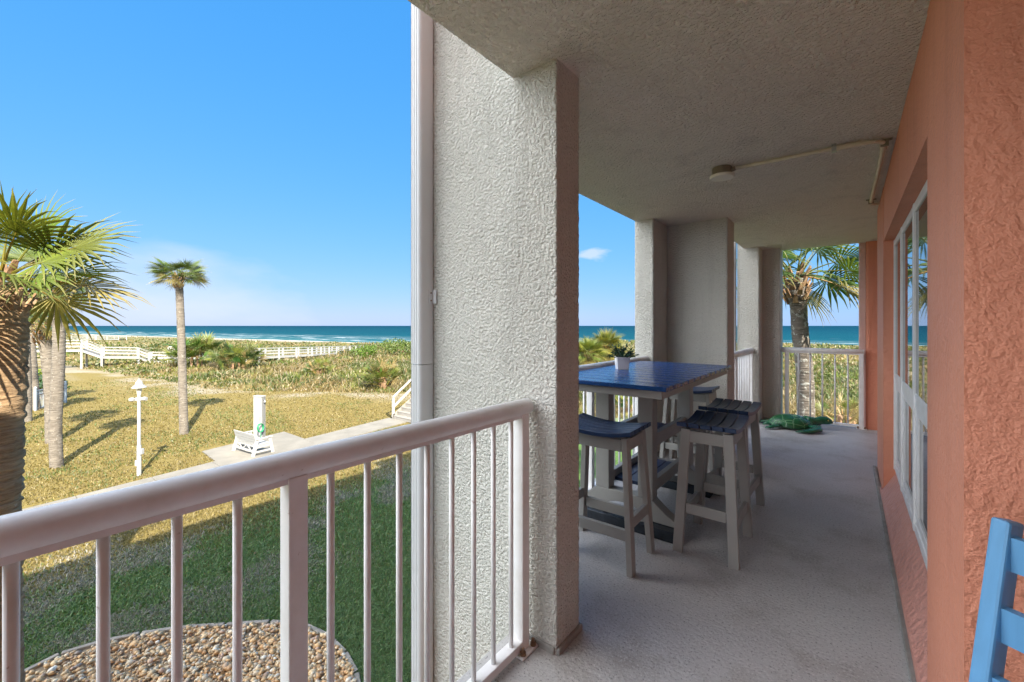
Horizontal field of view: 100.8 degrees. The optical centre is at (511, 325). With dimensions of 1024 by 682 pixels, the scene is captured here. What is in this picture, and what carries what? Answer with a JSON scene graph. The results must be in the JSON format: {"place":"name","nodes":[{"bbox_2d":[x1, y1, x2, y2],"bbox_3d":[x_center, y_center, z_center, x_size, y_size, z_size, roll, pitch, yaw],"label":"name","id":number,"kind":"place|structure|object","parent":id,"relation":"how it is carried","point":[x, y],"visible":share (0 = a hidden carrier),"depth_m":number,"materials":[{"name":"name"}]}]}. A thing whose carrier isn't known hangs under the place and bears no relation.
{"place":"outdoors","nodes":[
{"label":"outdoors","id":0,"kind":"place"},
{"bbox_2d":[22,418,406,510],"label":"path","id":1,"kind":"structure","parent":0,"point":[366,428],"depth_m":16.67,"materials":[{"name":"concrete"}]},
{"bbox_2d":[0,0,858,325],"label":"sky","id":2,"kind":"structure","parent":0,"point":[266,143],"materials":[{"name":"blue"}]},
{"bbox_2d":[21,334,857,681],"bbox_3d":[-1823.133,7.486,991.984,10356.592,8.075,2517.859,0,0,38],"label":"ground","id":3,"kind":"structure","parent":0,"point":[79,376],"depth_m":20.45,"materials":[{"name":"green plant"}]},
{"bbox_2d":[29,297,40,409],"bbox_3d":[-28.733,1.603,25.165,2.309,7.148,2.475,0,0,38],"label":"palm tree","id":4,"kind":"object","parent":3,"relation":"on","point":[35,378],"visible":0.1,"depth_m":25.13,"materials":[{"name":"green plant"}]},
{"bbox_2d":[24,306,47,421],"bbox_3d":[-25.582,1.843,22.202,2.365,6.648,2.404,0,0,38],"label":"palm tree","id":5,"kind":"object","parent":3,"relation":"on","point":[29,405],"visible":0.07,"depth_m":22.20,"materials":[{"name":"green plant"}]},
{"bbox_2d":[34,381,66,410],"bbox_3d":[-28.584,4.346,26.287,0.150,1.515,2.931,0,0,-21],"label":"metal fence","id":6,"kind":"object","parent":3,"relation":"on","point":[42,393],"visible":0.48,"depth_m":25.52,"materials":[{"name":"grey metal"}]},
{"bbox_2d":[38,371,69,398],"bbox_3d":[-32.178,4.072,28.981,2.784,2.125,2.759,0,0,38],"label":"bush","id":7,"kind":"object","parent":3,"relation":"on","point":[41,384],"visible":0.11,"depth_m":28.82,"materials":[{"name":"green plant"}]},
{"bbox_2d":[28,299,81,443],"bbox_3d":[-20.079,1.936,18.021,2.764,6.456,2.851,0,0,38],"label":"palm tree","id":8,"kind":"object","parent":3,"relation":"on","point":[45,350],"visible":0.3,"depth_m":17.92,"materials":[{"name":"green plant"}]},
{"bbox_2d":[27,270,92,468],"bbox_3d":[-16.074,1.503,14.974,2.196,7.297,2.052,0,0,38],"label":"palm tree","id":9,"kind":"object","parent":3,"relation":"on","point":[55,434],"visible":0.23,"depth_m":14.83,"materials":[{"name":"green plant"}]},
{"bbox_2d":[71,335,126,339],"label":"boardwalk","id":10,"kind":"structure","parent":3,"relation":"on","point":[86,336],"depth_m":139.68,"materials":[{"name":"white wood"}]},
{"bbox_2d":[36,340,207,368],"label":"boardwalk","id":11,"kind":"structure","parent":3,"relation":"on","point":[101,355],"depth_m":50.82,"materials":[{"name":"white wood"}]},
{"bbox_2d":[129,379,147,475],"bbox_3d":[-12.446,3.428,14.140,0.550,3.335,0.400,0,0,0],"label":"lamp post","id":12,"kind":"object","parent":3,"relation":"on","point":[138,386],"visible":0.98,"depth_m":14.10,"materials":[{"name":"metal"}]},
{"bbox_2d":[144,256,211,434],"bbox_3d":[-15.365,0.981,19.540,2.595,8.358,2.606,0,0,4],"label":"palm tree","id":13,"kind":"object","parent":3,"relation":"on","point":[177,280],"visible":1,"depth_m":19.42,"materials":[{"name":"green plant"}]},
{"bbox_2d":[25,621,356,681],"bbox_3d":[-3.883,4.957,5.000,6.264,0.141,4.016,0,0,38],"label":"pebbles","id":14,"kind":"object","parent":3,"relation":"on","point":[268,668],"visible":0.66,"depth_m":6.27,"materials":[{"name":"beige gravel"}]},
{"bbox_2d":[0,181,153,681],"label":"palm tree","id":15,"kind":"object","parent":14,"relation":"on","point":[16,307],"visible":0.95,"depth_m":5.40,"materials":[{"name":"green plant"}]},
{"bbox_2d":[25,619,360,681],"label":"bed edging","id":16,"kind":"object","parent":14,"relation":"on","point":[124,637],"visible":0.38,"depth_m":6.72,"materials":[{"name":"stone"}]},
{"bbox_2d":[159,331,223,366],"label":"saw palmetto","id":17,"kind":"object","parent":3,"relation":"on","point":[199,345],"visible":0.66,"depth_m":49.13,"materials":[{"name":"green plant"}]},
{"bbox_2d":[203,338,269,370],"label":"saw palmetto","id":18,"kind":"object","parent":3,"relation":"on","point":[248,355],"visible":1,"depth_m":45.97,"materials":[{"name":"green plant"}]},
{"bbox_2d":[202,432,303,460],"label":"patio slab","id":19,"kind":"structure","parent":3,"relation":"on","point":[226,451],"depth_m":17.10,"materials":[{"name":"concrete"}]},
{"bbox_2d":[232,430,274,456],"bbox_3d":[-10.189,4.541,16.672,1.600,0.848,0.855,0,0,32],"label":"garden bench","id":20,"kind":"object","parent":19,"relation":"on","point":[246,438],"visible":1,"depth_m":16.43,"materials":[{"name":"white paint"}]},
{"bbox_2d":[253,395,265,437],"bbox_3d":[-11.144,4.026,18.754,0.640,1.855,0.267,0,0,18],"label":"shower post","id":21,"kind":"object","parent":19,"relation":"on","point":[259,409],"visible":0.94,"depth_m":18.71,"materials":[{"name":"white paint"}]},
{"bbox_2d":[257,423,263,437],"bbox_3d":[-11.024,4.594,18.127,0.310,0.696,0.971,0,0,26],"label":"garden hose","id":22,"kind":"object","parent":21,"relation":"hanging from","point":[258,430],"visible":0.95,"depth_m":18.37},
{"bbox_2d":[245,345,363,362],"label":"boardwalk","id":23,"kind":"structure","parent":3,"relation":"on","point":[279,356],"depth_m":61.00,"materials":[{"name":"white wood"}]},
{"bbox_2d":[302,357,334,374],"bbox_3d":[-18.261,3.888,40.198,2.972,2.096,3.286,0,0,-6],"label":"saw palmetto","id":24,"kind":"object","parent":3,"relation":"on","point":[323,364],"visible":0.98,"depth_m":39.76,"materials":[{"name":"green plant"}]},
{"bbox_2d":[350,344,379,356],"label":"bush","id":25,"kind":"object","parent":3,"relation":"on","point":[367,348],"visible":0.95,"depth_m":61.64,"materials":[{"name":"green plant"}]},
{"bbox_2d":[359,356,405,388],"bbox_3d":[-10.232,3.662,33.057,3.441,2.792,3.319,0,0,-29],"label":"saw palmetto","id":26,"kind":"object","parent":3,"relation":"on","point":[383,374],"visible":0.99,"depth_m":32.54,"materials":[{"name":"green plant"}]},
{"bbox_2d":[375,338,410,354],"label":"bush","id":27,"kind":"object","parent":3,"relation":"on","point":[404,345],"visible":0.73,"depth_m":68.03,"materials":[{"name":"green plant"}]},
{"bbox_2d":[391,379,410,422],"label":"beach stairs","id":28,"kind":"structure","parent":3,"relation":"on","point":[403,412],"depth_m":22.70,"materials":[{"name":"white wood"}]},
{"bbox_2d":[35,336,858,424],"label":"dune scrub","id":29,"kind":"object","parent":3,"relation":"on","point":[283,370],"visible":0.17,"depth_m":43.41,"materials":[{"name":"green plant"}]},
{"bbox_2d":[433,19,581,681],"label":"stucco pillar","id":30,"kind":"structure","parent":3,"relation":"on","point":[506,231],"depth_m":1.95,"materials":[{"name":"white paint"}]},
{"bbox_2d":[411,3,436,681],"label":"downspout","id":31,"kind":"object","parent":30,"relation":"attached to","point":[423,296],"visible":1,"depth_m":2.20,"materials":[{"name":"white metal"}]},
{"bbox_2d":[579,335,608,397],"bbox_3d":[4.988,2.795,28.034,2.970,4.576,2.874,0,0,38],"label":"palm tree","id":32,"kind":"object","parent":3,"relation":"on","point":[586,346],"visible":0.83,"depth_m":27.55,"materials":[{"name":"green plant"}]},
{"bbox_2d":[591,328,627,361],"bbox_3d":[6.932,2.509,31.026,3.341,5.072,3.106,0,0,38],"label":"palm tree","id":33,"kind":"object","parent":3,"relation":"on","point":[610,338],"visible":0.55,"depth_m":30.51,"materials":[{"name":"green plant"}]},
{"bbox_2d":[615,395,632,411],"bbox_3d":[6.653,4.250,24.198,3.190,1.548,2.871,0,0,38],"label":"saw palmetto","id":34,"kind":"object","parent":3,"relation":"on","point":[626,403],"visible":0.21,"depth_m":23.45,"materials":[{"name":"green plant"}]},
{"bbox_2d":[635,217,733,458],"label":"stucco pillar","id":35,"kind":"structure","parent":3,"relation":"on","point":[684,293],"depth_m":4.51,"materials":[{"name":"white paint"}]},
{"bbox_2d":[737,244,782,422],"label":"stucco pillar","id":36,"kind":"structure","parent":3,"relation":"on","point":[759,301],"depth_m":6.14,"materials":[{"name":"white paint"}]},
{"bbox_2d":[734,242,735,350],"bbox_3d":[3.227,-0.097,6.228,0.111,10.200,0.091,0,0,38],"label":"downspout","id":37,"kind":"object","parent":36,"relation":"attached to","point":[734,296],"visible":0.06,"depth_m":6.17,"materials":[{"name":"white metal"}]},
{"bbox_2d":[736,243,858,416],"bbox_3d":[6.159,1.172,9.005,3.338,7.977,3.538,0,0,38],"label":"palm tree","id":38,"kind":"object","parent":3,"relation":"on","point":[798,297],"visible":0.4,"depth_m":8.86,"materials":[{"name":"green plant"}]},
{"bbox_2d":[815,391,858,424],"bbox_3d":[14.776,3.968,19.174,2.910,1.999,2.967,0,0,38],"label":"saw palmetto","id":39,"kind":"object","parent":3,"relation":"on","point":[853,415],"visible":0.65,"depth_m":19.18,"materials":[{"name":"green plant"}]},
{"bbox_2d":[859,241,876,429],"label":"pink pillar","id":40,"kind":"structure","parent":3,"relation":"on","point":[868,297],"depth_m":5.61,"materials":[{"name":"paint"}]},
{"bbox_2d":[873,0,1023,681],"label":"apartment building","id":41,"kind":"structure","parent":3,"relation":"on","point":[950,338],"depth_m":1.14,"materials":[{"name":"orange paint"}]},
{"bbox_2d":[408,0,929,249],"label":"ceiling","id":42,"kind":"structure","parent":41,"relation":"attached to","point":[679,100],"depth_m":2.05,"materials":[{"name":"white paint"}]},
{"bbox_2d":[709,164,735,181],"bbox_3d":[1.488,-1.077,2.994,0.169,0.080,0.162,0,0,38],"label":"ceiling light","id":43,"kind":"object","parent":42,"relation":"attached to","point":[725,172],"visible":1,"depth_m":2.95,"materials":[{"name":"white metal"}]},
{"bbox_2d":[735,137,892,204],"bbox_3d":[2.425,-1.097,3.376,0.840,0.038,1.780,0,0,38],"label":"conduit","id":44,"kind":"object","parent":42,"relation":"attached to","point":[882,143],"visible":1,"depth_m":2.71,"materials":[{"name":"metal"}]},
{"bbox_2d":[456,422,909,681],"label":"floor","id":45,"kind":"structure","parent":41,"relation":"attached to","point":[805,593],"depth_m":2.18,"materials":[{"name":"concrete"}]},
{"bbox_2d":[0,398,537,681],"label":"railing","id":46,"kind":"object","parent":45,"relation":"on","point":[100,518],"visible":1,"depth_m":1.05,"materials":[{"name":"white metal"}]},
{"bbox_2d":[579,356,648,489],"bbox_3d":[0.584,0.843,3.405,0.100,1.060,2.660,0,0,38],"label":"railing","id":47,"kind":"object","parent":45,"relation":"on","point":[591,412],"visible":0.06,"depth_m":3.48,"materials":[{"name":"white metal"}]},
{"bbox_2d":[578,413,654,577],"bbox_3d":[0.567,0.981,2.595,0.498,0.788,0.365,0,0,37],"label":"bar stool","id":48,"kind":"object","parent":45,"relation":"on","point":[625,438],"visible":0.8,"depth_m":2.50,"materials":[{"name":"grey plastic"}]},
{"bbox_2d":[587,506,673,543],"bbox_3d":[0.809,1.339,2.933,0.660,0.068,0.180,0,0,38],"label":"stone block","id":49,"kind":"object","parent":45,"relation":"on","point":[665,533],"depth_m":2.81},
{"bbox_2d":[579,361,730,527],"bbox_3d":[1.057,0.823,3.253,0.810,0.960,1.678,0,0,38],"label":"bar table","id":50,"kind":"object","parent":49,"relation":"on","point":[648,384],"visible":0.66,"depth_m":3.02,"materials":[{"name":"blue plastic"}]},
{"bbox_2d":[607,342,638,369],"bbox_3d":[0.864,0.233,3.329,0.241,0.220,0.250,0,0,0],"label":"potted plant","id":51,"kind":"object","parent":50,"relation":"on","point":[622,359],"visible":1,"depth_m":3.30,"materials":[{"name":"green plant"}]},
{"bbox_2d":[661,475,712,497],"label":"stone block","id":52,"kind":"structure","parent":45,"relation":"on","point":[670,483],"depth_m":3.53,"materials":[{"name":"grey stone"}]},
{"bbox_2d":[659,386,719,470],"bbox_3d":[1.745,0.981,4.144,0.498,0.788,0.365,0,0,37],"label":"bar stool","id":53,"kind":"object","parent":45,"relation":"on","point":[707,395],"visible":0.44,"depth_m":4.10,"materials":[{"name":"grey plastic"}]},
{"bbox_2d":[673,410,752,570],"bbox_3d":[1.276,0.981,2.677,0.365,0.788,0.498,0,0,37],"label":"bar stool","id":54,"kind":"object","parent":45,"relation":"on","point":[698,423],"visible":1,"depth_m":2.58,"materials":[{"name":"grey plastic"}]},
{"bbox_2d":[698,398,764,505],"bbox_3d":[1.636,0.981,3.170,0.365,0.788,0.498,0,0,40],"label":"bar stool","id":55,"kind":"object","parent":45,"relation":"on","point":[750,409],"visible":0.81,"depth_m":3.22,"materials":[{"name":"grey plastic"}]},
{"bbox_2d":[734,348,753,402],"bbox_3d":[2.878,0.843,5.370,0.100,1.060,1.750,0,0,38],"label":"railing","id":56,"kind":"object","parent":45,"relation":"on","point":[743,374],"visible":0.25,"depth_m":5.63,"materials":[{"name":"white metal"}]},
{"bbox_2d":[759,414,832,432],"bbox_3d":[3.807,1.282,5.643,0.847,0.181,0.614,0,0,16],"label":"turtle statue","id":57,"kind":"object","parent":45,"relation":"on","point":[808,424],"visible":0.99,"depth_m":5.59,"materials":[{"name":"green ceramic"}]},
{"bbox_2d":[781,347,866,429],"bbox_3d":[4.314,0.843,5.896,0.955,1.060,0.100,0,0,38],"label":"railing","id":58,"kind":"object","parent":45,"relation":"on","point":[822,351],"visible":0.88,"depth_m":5.80,"materials":[{"name":"white metal"}]},
{"bbox_2d":[969,517,1023,681],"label":"porch chair","id":59,"kind":"object","parent":45,"relation":"on","point":[1000,626],"visible":1,"depth_m":0.77,"materials":[{"name":"blue paint"}]},
{"bbox_2d":[894,180,926,568],"bbox_3d":[2.307,0.229,2.401,0.066,1.819,2.430,0,0,38],"label":"window","id":60,"kind":"structure","parent":41,"relation":"in","point":[910,244],"depth_m":2.37,"materials":[{"name":"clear glass"}]},
{"bbox_2d":[35,326,858,345],"bbox_3d":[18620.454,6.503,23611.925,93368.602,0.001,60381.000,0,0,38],"label":"sea","id":61,"kind":"structure","parent":0,"point":[843,335],"depth_m":407.78,"materials":[{"name":"liquid"}]}
]}

